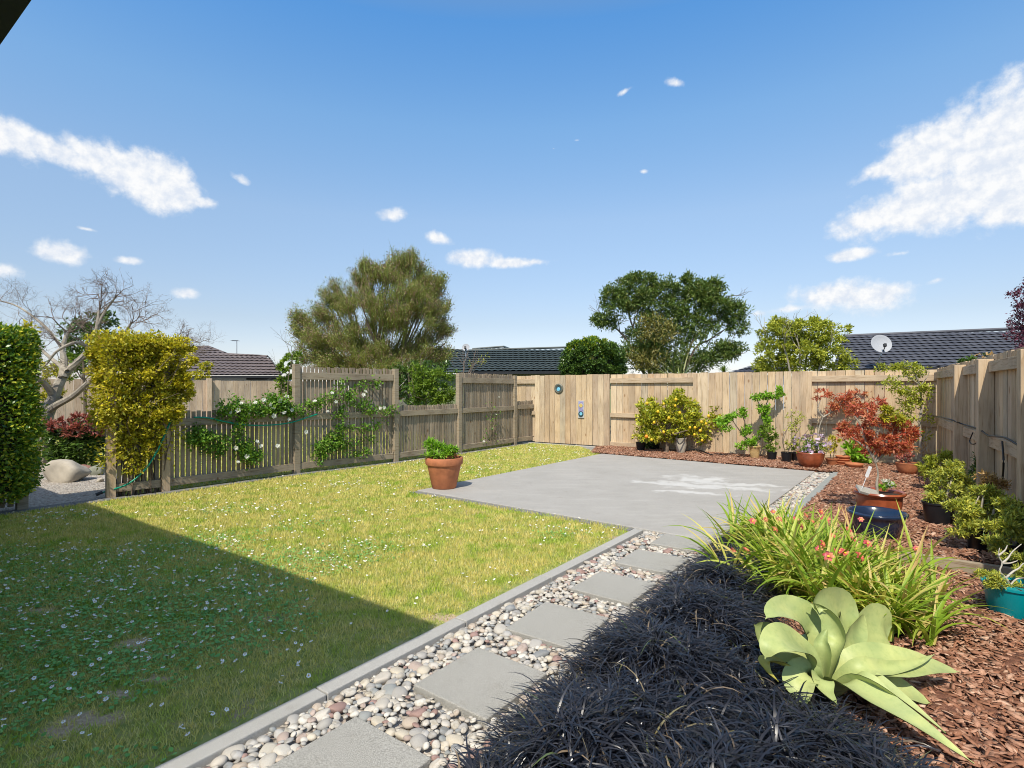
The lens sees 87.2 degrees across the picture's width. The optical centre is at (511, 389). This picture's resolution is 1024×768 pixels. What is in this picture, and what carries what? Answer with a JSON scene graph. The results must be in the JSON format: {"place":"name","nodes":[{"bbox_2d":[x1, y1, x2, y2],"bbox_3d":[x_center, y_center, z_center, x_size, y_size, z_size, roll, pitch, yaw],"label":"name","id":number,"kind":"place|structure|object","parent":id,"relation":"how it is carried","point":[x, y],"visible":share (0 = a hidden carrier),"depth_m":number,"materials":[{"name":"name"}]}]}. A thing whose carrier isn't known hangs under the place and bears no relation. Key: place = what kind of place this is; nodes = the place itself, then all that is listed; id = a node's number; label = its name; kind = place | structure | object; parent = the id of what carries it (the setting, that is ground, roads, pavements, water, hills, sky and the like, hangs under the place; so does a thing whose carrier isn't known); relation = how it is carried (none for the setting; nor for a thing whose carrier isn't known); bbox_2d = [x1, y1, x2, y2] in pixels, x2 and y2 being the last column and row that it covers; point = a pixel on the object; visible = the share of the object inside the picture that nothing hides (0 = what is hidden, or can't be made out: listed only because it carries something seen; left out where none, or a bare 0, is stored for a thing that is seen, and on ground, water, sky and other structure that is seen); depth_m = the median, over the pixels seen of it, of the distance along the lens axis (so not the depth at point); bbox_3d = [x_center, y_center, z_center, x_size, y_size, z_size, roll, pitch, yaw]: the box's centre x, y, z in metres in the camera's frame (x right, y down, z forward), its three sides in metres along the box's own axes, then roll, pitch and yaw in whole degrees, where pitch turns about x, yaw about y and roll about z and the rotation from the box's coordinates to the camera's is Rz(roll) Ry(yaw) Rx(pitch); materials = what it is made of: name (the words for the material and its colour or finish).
{"place":"outdoors","nodes":[
{"label":"outdoors","id":0,"kind":"place"},
{"bbox_2d":[0,468,134,511],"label":"gravel path","id":1,"kind":"structure","parent":0,"point":[88,487],"depth_m":7.39,"materials":[{"name":"grey gravel"}]},
{"bbox_2d":[0,319,49,507],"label":"hedge","id":2,"kind":"object","parent":1,"relation":"on","point":[20,360],"visible":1,"depth_m":6.04,"materials":[{"name":"green plant"}]},
{"bbox_2d":[42,459,91,482],"bbox_3d":[-6.894,1.291,8.288,0.684,0.439,0.440,0,0,0],"label":"rock","id":3,"kind":"object","parent":1,"relation":"on","point":[62,471],"visible":0.84,"depth_m":8.12,"materials":[{"name":"beige stone"}]},
{"bbox_2d":[41,411,104,466],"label":"shrub","id":4,"kind":"object","parent":1,"relation":"on","point":[77,435],"visible":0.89,"depth_m":9.34,"materials":[{"name":"green plant"}]},
{"bbox_2d":[89,465,104,474],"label":"rock","id":5,"kind":"object","parent":1,"relation":"on","point":[94,471],"visible":0.56,"depth_m":8.78,"materials":[{"name":"beige stone"}]},
{"bbox_2d":[0,267,227,465],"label":"bare tree","id":6,"kind":"object","parent":1,"relation":"on","point":[55,400],"visible":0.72,"depth_m":9.58,"materials":[{"name":"grey plant"}]},
{"bbox_2d":[131,345,289,399],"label":"house","id":7,"kind":"structure","parent":0,"point":[225,363],"depth_m":37.52,"materials":[{"name":"tile"}]},
{"bbox_2d":[55,426,510,496],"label":"back lawn","id":8,"kind":"structure","parent":0,"point":[235,480],"depth_m":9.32,"materials":[{"name":"plant"}]},
{"bbox_2d":[55,310,120,420],"bbox_3d":[-11.824,-0.410,14.893,1.726,3.636,1.190,0,0,-19],"label":"bushy tree","id":9,"kind":"object","parent":8,"relation":"on","point":[71,355],"visible":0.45,"depth_m":14.89,"materials":[{"name":"green plant"}]},
{"bbox_2d":[80,326,198,496],"bbox_3d":[-4.929,0.292,7.155,1.278,2.223,0.962,0,0,-45],"label":"climbing shrub","id":10,"kind":"object","parent":8,"relation":"on","point":[157,366],"visible":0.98,"depth_m":7.00,"materials":[{"name":"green plant"}]},
{"bbox_2d":[271,329,307,405],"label":"shrub","id":11,"kind":"object","parent":8,"relation":"on","point":[286,386],"visible":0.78,"depth_m":12.44,"materials":[{"name":"green plant"}]},
{"bbox_2d":[280,244,460,431],"bbox_3d":[-4.552,-1.799,17.117,5.967,6.398,3.239,0,0,0],"label":"wispy tree","id":12,"kind":"object","parent":8,"relation":"on","point":[422,290],"visible":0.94,"depth_m":16.92,"materials":[{"name":"green plant"}]},
{"bbox_2d":[387,355,460,405],"bbox_3d":[-2.577,0.144,15.693,2.180,2.523,1.137,0,0,0],"label":"shrub","id":13,"kind":"object","parent":8,"relation":"on","point":[403,371],"visible":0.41,"depth_m":15.66,"materials":[{"name":"green plant"}]},
{"bbox_2d":[400,346,455,405],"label":"shrub","id":14,"kind":"object","parent":8,"relation":"on","point":[421,383],"visible":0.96,"depth_m":13.41,"materials":[{"name":"green plant"}]},
{"bbox_2d":[456,350,488,373],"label":"shrub","id":15,"kind":"object","parent":8,"relation":"on","point":[482,361],"visible":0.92,"depth_m":12.98,"materials":[{"name":"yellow plant"}]},
{"bbox_2d":[0,443,627,767],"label":"lawn","id":16,"kind":"structure","parent":0,"point":[206,737],"depth_m":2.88,"materials":[{"name":"plant"}]},
{"bbox_2d":[0,502,587,767],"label":"clover","id":17,"kind":"object","parent":16,"relation":"on","point":[110,661],"visible":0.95,"depth_m":3.20,"materials":[{"name":"green plant"}]},
{"bbox_2d":[0,445,619,740],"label":"daisies","id":18,"kind":"object","parent":16,"relation":"on","point":[226,709],"visible":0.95,"depth_m":3.79,"materials":[{"name":"white plant"}]},
{"bbox_2d":[61,390,905,555],"bbox_3d":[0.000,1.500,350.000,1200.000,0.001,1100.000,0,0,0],"label":"ground","id":19,"kind":"structure","parent":0,"point":[402,402],"depth_m":21.57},
{"bbox_2d":[0,425,28,509],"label":"batten fence","id":20,"kind":"object","parent":19,"relation":"on","point":[23,503],"visible":0.07,"depth_m":6.18,"materials":[{"name":"brown wood"}]},
{"bbox_2d":[0,0,30,43],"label":"house","id":21,"kind":"structure","parent":19,"relation":"on","point":[11,11],"depth_m":1.49,"materials":[{"name":"black"}]},
{"bbox_2d":[37,360,71,413],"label":"shrub","id":22,"kind":"object","parent":19,"relation":"on","point":[44,394],"visible":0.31,"depth_m":12.95,"materials":[{"name":"green plant"}]},
{"bbox_2d":[0,498,111,514],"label":"gateway kerb","id":23,"kind":"structure","parent":19,"relation":"on","point":[58,505],"depth_m":6.40,"materials":[{"name":"grey concrete"}]},
{"bbox_2d":[35,378,330,430],"bbox_3d":[-11.343,0.565,17.750,10.923,1.870,0.248,0,0,-39],"label":"paling fence","id":24,"kind":"object","parent":19,"relation":"on","point":[209,391],"visible":0.21,"depth_m":18.68,"materials":[{"name":"brown wood"}]},
{"bbox_2d":[191,361,215,379],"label":"shrub","id":25,"kind":"object","parent":19,"relation":"on","point":[201,367],"visible":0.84,"depth_m":21.97,"materials":[{"name":"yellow plant"}]},
{"bbox_2d":[167,473,301,492],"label":"fence kerb","id":26,"kind":"structure","parent":19,"relation":"on","point":[187,489],"depth_m":7.91,"materials":[{"name":"grey concrete"}]},
{"bbox_2d":[105,364,533,498],"bbox_3d":[-2.193,0.542,10.531,0.252,1.915,9.471,0,0,38],"label":"batten fence","id":27,"kind":"object","parent":19,"relation":"on","point":[410,429],"visible":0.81,"depth_m":9.65,"materials":[{"name":"brown wood"}]},
{"bbox_2d":[95,420,171,495],"bbox_3d":[-4.958,0.848,7.099,0.861,1.043,0.298,0,0,-32],"label":"garden hose","id":28,"kind":"object","parent":27,"relation":"hanging from","point":[101,492],"visible":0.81,"depth_m":7.07,"materials":[{"name":"green rubber"}]},
{"bbox_2d":[181,388,301,470],"bbox_3d":[-4.040,0.599,8.172,0.440,1.259,1.819,0,0,36],"label":"climbing rose","id":29,"kind":"object","parent":27,"relation":"attached to","point":[274,403],"visible":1,"depth_m":8.06,"materials":[{"name":"green plant"}]},
{"bbox_2d":[194,414,317,425],"bbox_3d":[-3.889,0.482,8.353,0.048,0.190,1.936,0,0,38],"label":"garden hose","id":30,"kind":"object","parent":27,"relation":"hanging from","point":[256,425],"visible":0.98,"depth_m":8.32,"materials":[{"name":"green rubber"}]},
{"bbox_2d":[296,374,399,465],"bbox_3d":[-2.857,0.514,9.588,2.132,1.589,0.458,0,0,-44],"label":"climbing rose","id":31,"kind":"object","parent":27,"relation":"attached to","point":[335,443],"visible":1,"depth_m":9.43,"materials":[{"name":"green plant"}]},
{"bbox_2d":[481,396,500,443],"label":"climbing rose","id":32,"kind":"object","parent":27,"relation":"attached to","point":[491,424],"visible":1,"depth_m":12.59,"materials":[{"name":"green plant"}]},
{"bbox_2d":[299,462,400,474],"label":"fence kerb","id":33,"kind":"structure","parent":19,"relation":"on","point":[313,472],"depth_m":9.39,"materials":[{"name":"grey concrete"}]},
{"bbox_2d":[155,528,642,767],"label":"lawn kerb","id":34,"kind":"structure","parent":19,"relation":"on","point":[204,754],"depth_m":2.65,"materials":[{"name":"concrete"}]},
{"bbox_2d":[413,491,632,530],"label":"patio kerb","id":35,"kind":"structure","parent":19,"relation":"on","point":[566,518],"depth_m":6.14,"materials":[{"name":"grey concrete"}]},
{"bbox_2d":[557,335,628,377],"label":"clipped bush","id":36,"kind":"object","parent":19,"relation":"on","point":[586,355],"visible":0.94,"depth_m":16.72,"materials":[{"name":"green plant"}]},
{"bbox_2d":[588,269,753,428],"bbox_3d":[5.490,-1.383,18.422,5.737,5.605,2.056,0,0,0],"label":"bushy tree","id":37,"kind":"object","parent":19,"relation":"on","point":[658,328],"visible":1,"depth_m":18.28,"materials":[{"name":"green plant"}]},
{"bbox_2d":[647,352,700,386],"bbox_3d":[4.718,0.120,15.491,2.166,2.560,2.269,0,0,0],"label":"flax","id":38,"kind":"object","parent":19,"relation":"on","point":[672,371],"visible":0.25,"depth_m":15.21,"materials":[{"name":"green plant"}]},
{"bbox_2d":[517,369,936,462],"bbox_3d":[3.289,0.568,12.312,10.440,1.865,0.127,0,0,34],"label":"paling fence","id":39,"kind":"object","parent":19,"relation":"on","point":[556,419],"visible":0.53,"depth_m":11.54,"materials":[{"name":"brown wood"}]},
{"bbox_2d":[749,309,859,375],"bbox_3d":[8.693,-0.499,16.011,2.990,3.818,2.127,0,0,-35],"label":"bushy tree","id":40,"kind":"object","parent":19,"relation":"on","point":[802,343],"visible":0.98,"depth_m":15.85,"materials":[{"name":"green plant"}]},
{"bbox_2d":[787,472,837,516],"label":"bed kerb","id":41,"kind":"structure","parent":19,"relation":"on","point":[813,493],"depth_m":7.13,"materials":[{"name":"grey concrete"}]},
{"bbox_2d":[957,351,995,362],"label":"shrub","id":42,"kind":"object","parent":19,"relation":"on","point":[962,359],"visible":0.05,"depth_m":12.01,"materials":[{"name":"green plant"}]},
{"bbox_2d":[934,347,1023,540],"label":"paling fence","id":43,"kind":"object","parent":19,"relation":"on","point":[985,395],"visible":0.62,"depth_m":5.63,"materials":[{"name":"brown wood"}]},
{"bbox_2d":[920,414,1016,445],"bbox_3d":[5.393,0.437,6.548,0.231,0.153,6.684,0,0,32],"label":"irrigation pipe","id":44,"kind":"object","parent":43,"relation":"attached to","point":[1006,438],"visible":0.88,"depth_m":5.64,"materials":[{"name":"black plastic"}]},
{"bbox_2d":[1001,277,1023,348],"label":"plum tree","id":45,"kind":"object","parent":19,"relation":"on","point":[1017,293],"visible":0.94,"depth_m":13.58,"materials":[{"name":"purple plant"}]},
{"bbox_2d":[0,0,1023,389],"label":"sky","id":46,"kind":"structure","parent":0,"point":[860,162],"materials":[{"name":"blue"}]},
{"bbox_2d":[203,472,831,767],"bbox_3d":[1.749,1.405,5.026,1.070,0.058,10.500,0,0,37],"label":"river pebbles","id":47,"kind":"object","parent":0,"point":[303,735],"visible":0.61,"depth_m":2.79,"materials":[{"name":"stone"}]},
{"bbox_2d":[210,755,227,767],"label":"river pebble","id":48,"kind":"object","parent":47,"relation":"on","point":[220,760],"visible":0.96,"depth_m":2.01,"materials":[{"name":"stone"}]},
{"bbox_2d":[221,744,244,760],"bbox_3d":[-1.080,1.411,2.080,0.091,0.040,0.076,-12,-1,-12],"label":"river pebble","id":49,"kind":"object","parent":47,"relation":"on","point":[229,750],"visible":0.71,"depth_m":2.08,"materials":[{"name":"stone"}]},
{"bbox_2d":[259,742,276,758],"bbox_3d":[-0.949,1.410,2.095,0.054,0.036,0.080,14,20,12],"label":"river pebble","id":50,"kind":"object","parent":47,"relation":"on","point":[268,747],"visible":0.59,"depth_m":2.09,"materials":[{"name":"stone"}]},
{"bbox_2d":[259,752,276,767],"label":"river pebble","id":51,"kind":"object","parent":47,"relation":"on","point":[268,759],"visible":0.91,"depth_m":2.02,"materials":[{"name":"stone"}]},
{"bbox_2d":[273,744,290,756],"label":"river pebble","id":52,"kind":"object","parent":47,"relation":"on","point":[282,749],"visible":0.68,"depth_m":2.08,"materials":[{"name":"stone"}]},
{"bbox_2d":[312,708,330,722],"bbox_3d":[-0.822,1.408,2.319,0.084,0.038,0.065,-18,0,-13],"label":"river pebble","id":53,"kind":"object","parent":47,"relation":"on","point":[318,715],"visible":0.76,"depth_m":2.31,"materials":[{"name":"stone"}]},
{"bbox_2d":[317,718,332,730],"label":"river pebble","id":54,"kind":"object","parent":47,"relation":"on","point":[325,723],"visible":0.94,"depth_m":2.23,"materials":[{"name":"stone"}]},
{"bbox_2d":[328,701,346,713],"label":"river pebble","id":55,"kind":"object","parent":47,"relation":"on","point":[338,707],"visible":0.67,"depth_m":2.35,"materials":[{"name":"stone"}]},
{"bbox_2d":[268,717,430,767],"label":"stepping slab","id":56,"kind":"structure","parent":47,"relation":"on","point":[355,742],"depth_m":2.05,"materials":[{"name":"concrete"}]},
{"bbox_2d":[373,671,390,684],"bbox_3d":[-0.631,1.407,2.608,0.090,0.049,0.067,0,0,-24],"label":"river pebble","id":57,"kind":"object","parent":47,"relation":"on","point":[382,678],"visible":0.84,"depth_m":2.59,"materials":[{"name":"stone"}]},
{"bbox_2d":[375,697,389,710],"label":"river pebble","id":58,"kind":"object","parent":47,"relation":"on","point":[381,704],"visible":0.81,"depth_m":2.37,"materials":[{"name":"stone"}]},
{"bbox_2d":[391,686,407,701],"bbox_3d":[-0.518,1.408,2.482,0.071,0.039,0.078,14,22,21],"label":"river pebble","id":59,"kind":"object","parent":47,"relation":"on","point":[398,692],"visible":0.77,"depth_m":2.47,"materials":[{"name":"stone"}]},
{"bbox_2d":[402,717,418,728],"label":"river pebble","id":60,"kind":"object","parent":47,"relation":"on","point":[407,722],"visible":0.94,"depth_m":2.25,"materials":[{"name":"stone"}]},
{"bbox_2d":[409,707,426,720],"bbox_3d":[-0.408,1.406,2.325,0.073,0.050,0.060,0,0,31],"label":"river pebble","id":61,"kind":"object","parent":47,"relation":"on","point":[417,713],"visible":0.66,"depth_m":2.31,"materials":[{"name":"stone"}]},
{"bbox_2d":[409,733,427,751],"bbox_3d":[-0.368,1.404,2.135,0.071,0.047,0.077,-6,13,-32],"label":"river pebble","id":62,"kind":"object","parent":47,"relation":"on","point":[418,740],"visible":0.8,"depth_m":2.12,"materials":[{"name":"stone"}]},
{"bbox_2d":[446,734,463,747],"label":"river pebble","id":63,"kind":"object","parent":47,"relation":"on","point":[451,739],"visible":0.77,"depth_m":2.14,"materials":[{"name":"stone"}]},
{"bbox_2d":[414,647,546,728],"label":"stepping slab","id":64,"kind":"structure","parent":47,"relation":"on","point":[473,682],"depth_m":2.52,"materials":[{"name":"concrete"}]},
{"bbox_2d":[506,602,608,653],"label":"stepping slab","id":65,"kind":"structure","parent":47,"relation":"on","point":[548,624],"depth_m":3.15,"materials":[{"name":"concrete"}]},
{"bbox_2d":[570,571,656,606],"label":"stepping slab","id":66,"kind":"structure","parent":47,"relation":"on","point":[611,587],"depth_m":3.74,"materials":[{"name":"concrete"}]},
{"bbox_2d":[615,549,687,574],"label":"stepping slab","id":67,"kind":"structure","parent":47,"relation":"on","point":[652,562],"depth_m":4.30,"materials":[{"name":"concrete"}]},
{"bbox_2d":[650,533,711,553],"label":"stepping slab","id":68,"kind":"structure","parent":47,"relation":"on","point":[673,541],"depth_m":4.83,"materials":[{"name":"concrete"}]},
{"bbox_2d":[438,525,954,767],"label":"black grass","id":69,"kind":"structure","parent":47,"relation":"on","point":[636,707],"depth_m":2.09,"materials":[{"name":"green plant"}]},
{"bbox_2d":[424,346,610,414],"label":"house","id":70,"kind":"structure","parent":0,"point":[502,360],"depth_m":31.13,"materials":[{"name":"grey tile"}]},
{"bbox_2d":[418,454,814,540],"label":"patio","id":71,"kind":"structure","parent":0,"point":[655,495],"depth_m":7.33,"materials":[{"name":"concrete"}]},
{"bbox_2d":[419,436,462,489],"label":"potted plant","id":72,"kind":"object","parent":71,"relation":"on","point":[445,463],"visible":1,"depth_m":7.40,"materials":[{"name":"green plant"}]},
{"bbox_2d":[729,366,785,409],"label":"house","id":73,"kind":"structure","parent":0,"point":[747,369],"depth_m":38.60,"materials":[{"name":"stone"}]},
{"bbox_2d":[591,445,1022,568],"bbox_3d":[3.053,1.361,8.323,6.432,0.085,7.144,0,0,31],"label":"bark mulch","id":74,"kind":"object","parent":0,"point":[836,489],"visible":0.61,"depth_m":7.20,"materials":[{"name":"brown wood"}]},
{"bbox_2d":[630,388,721,451],"bbox_3d":[3.742,0.678,11.682,2.342,1.456,0.846,0,0,0],"label":"lemon tree","id":75,"kind":"object","parent":74,"relation":"on","point":[651,414],"visible":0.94,"depth_m":11.53,"materials":[{"name":"green plant"}]},
{"bbox_2d":[675,434,686,452],"bbox_3d":[3.604,1.157,11.457,0.246,0.425,0.351,0,0,15],"label":"garden pot","id":76,"kind":"object","parent":74,"relation":"on","point":[680,444],"visible":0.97,"depth_m":11.41,"materials":[{"name":"ceramic"}]},
{"bbox_2d":[712,385,785,457],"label":"potted tree","id":77,"kind":"object","parent":74,"relation":"on","point":[754,447],"visible":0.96,"depth_m":10.62,"materials":[{"name":"green plant"}]},
{"bbox_2d":[759,422,780,459],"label":"potted plant","id":78,"kind":"object","parent":74,"relation":"on","point":[771,454],"visible":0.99,"depth_m":10.36,"materials":[{"name":"green plant"}]},
{"bbox_2d":[781,409,806,461],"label":"potted plant","id":79,"kind":"object","parent":74,"relation":"on","point":[786,456],"visible":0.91,"depth_m":10.08,"materials":[{"name":"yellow plant"}]},
{"bbox_2d":[793,433,834,467],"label":"potted plant","id":80,"kind":"object","parent":74,"relation":"on","point":[807,455],"visible":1,"depth_m":9.33,"materials":[{"name":"orange plant"}]},
{"bbox_2d":[824,434,841,464],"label":"potted plant","id":81,"kind":"object","parent":74,"relation":"on","point":[830,460],"visible":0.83,"depth_m":9.64,"materials":[{"name":"yellow plant"}]},
{"bbox_2d":[810,387,874,441],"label":"maple tree","id":82,"kind":"object","parent":74,"relation":"on","point":[847,396],"visible":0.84,"depth_m":10.11,"materials":[{"name":"red plant"}]},
{"bbox_2d":[840,440,883,463],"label":"shrub","id":83,"kind":"object","parent":74,"relation":"on","point":[855,455],"visible":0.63,"depth_m":9.72,"materials":[{"name":"green plant"}]},
{"bbox_2d":[846,506,908,539],"bbox_3d":[3.410,1.269,5.026,0.489,0.262,0.489,0,0,0],"label":"garden pot","id":84,"kind":"object","parent":74,"relation":"on","point":[882,517],"visible":0.84,"depth_m":4.91,"materials":[{"name":"blue ceramic"}]},
{"bbox_2d":[832,394,923,510],"bbox_3d":[3.966,0.709,5.822,0.910,1.321,0.518,0,0,24],"label":"potted maple","id":85,"kind":"object","parent":74,"relation":"on","point":[867,440],"visible":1,"depth_m":5.79,"materials":[{"name":"red plant"}]},
{"bbox_2d":[855,484,877,494],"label":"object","id":86,"kind":"object","parent":85,"relation":"on","point":[864,490],"visible":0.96,"depth_m":5.72,"materials":[{"name":"concrete"}]},
{"bbox_2d":[873,360,935,463],"bbox_3d":[6.649,0.448,9.110,1.132,1.906,0.449,0,0,0],"label":"slender tree","id":87,"kind":"object","parent":74,"relation":"on","point":[920,388],"visible":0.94,"depth_m":9.10,"materials":[{"name":"green plant"}]},
{"bbox_2d":[895,452,917,473],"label":"potted plant","id":88,"kind":"object","parent":74,"relation":"on","point":[905,466],"visible":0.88,"depth_m":8.60,"materials":[{"name":"orange plant"}]},
{"bbox_2d":[915,446,952,481],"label":"shrub","id":89,"kind":"object","parent":74,"relation":"on","point":[930,461],"visible":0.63,"depth_m":7.23,"materials":[{"name":"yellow plant"}]},
{"bbox_2d":[921,458,975,525],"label":"potted conifer","id":90,"kind":"object","parent":74,"relation":"on","point":[951,478],"visible":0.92,"depth_m":5.49,"materials":[{"name":"green plant"}]},
{"bbox_2d":[940,469,1011,551],"bbox_3d":[4.037,1.030,4.655,0.817,0.679,0.341,0,0,-23],"label":"potted conifer","id":91,"kind":"object","parent":74,"relation":"on","point":[975,505],"visible":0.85,"depth_m":4.58,"materials":[{"name":"green plant"}]},
{"bbox_2d":[974,493,1023,566],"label":"potted conifer","id":92,"kind":"object","parent":74,"relation":"on","point":[1010,522],"visible":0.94,"depth_m":4.05,"materials":[{"name":"green plant"}]},
{"bbox_2d":[693,555,1023,767],"bbox_3d":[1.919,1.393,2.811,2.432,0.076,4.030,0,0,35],"label":"bark mulch","id":93,"kind":"object","parent":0,"point":[992,755],"visible":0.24,"depth_m":2.48,"materials":[{"name":"brown wood"}]},
{"bbox_2d":[697,488,861,563],"bbox_3d":[2.161,1.128,4.490,1.301,0.533,1.590,0,0,0],"label":"daylily","id":94,"kind":"object","parent":93,"relation":"on","point":[755,522],"visible":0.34,"depth_m":4.45,"materials":[{"name":"green plant"}]},
{"bbox_2d":[663,500,1011,627],"bbox_3d":[2.078,1.093,3.676,1.736,0.602,1.821,0,0,0],"label":"daylily","id":95,"kind":"object","parent":93,"relation":"on","point":[793,553],"visible":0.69,"depth_m":3.50,"materials":[{"name":"green plant"}]},
{"bbox_2d":[753,587,973,763],"bbox_3d":[1.589,1.192,2.491,0.784,0.467,1.038,0,0,37],"label":"agave","id":96,"kind":"object","parent":93,"relation":"on","point":[843,644],"visible":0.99,"depth_m":2.42,"materials":[{"name":"green plant"}]},
{"bbox_2d":[779,542,1012,646],"bbox_3d":[2.185,1.166,3.193,1.049,0.456,1.072,0,0,0],"label":"daylily","id":97,"kind":"object","parent":93,"relation":"on","point":[908,611],"visible":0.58,"depth_m":3.03,"materials":[{"name":"green plant"}]},
{"bbox_2d":[899,552,1023,577],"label":"edging board","id":98,"kind":"object","parent":93,"relation":"on","point":[1005,570],"visible":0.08,"depth_m":4.08,"materials":[{"name":"brown wood"}]},
{"bbox_2d":[973,544,1023,619],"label":"potted bonsai","id":99,"kind":"object","parent":93,"relation":"on","point":[1004,591],"visible":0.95,"depth_m":3.31,"materials":[{"name":"teal plastic"}]},
{"bbox_2d":[817,327,1023,418],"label":"house","id":100,"kind":"structure","parent":0,"point":[935,350],"depth_m":26.21,"materials":[{"name":"tile"}]},
{"bbox_2d":[871,335,891,362],"bbox_3d":[16.789,-1.843,24.428,0.621,1.278,0.679,0,0,-40],"label":"satellite dish","id":101,"kind":"object","parent":100,"relation":"attached to","point":[881,344],"visible":1,"depth_m":24.48,"materials":[{"name":"white metal"}]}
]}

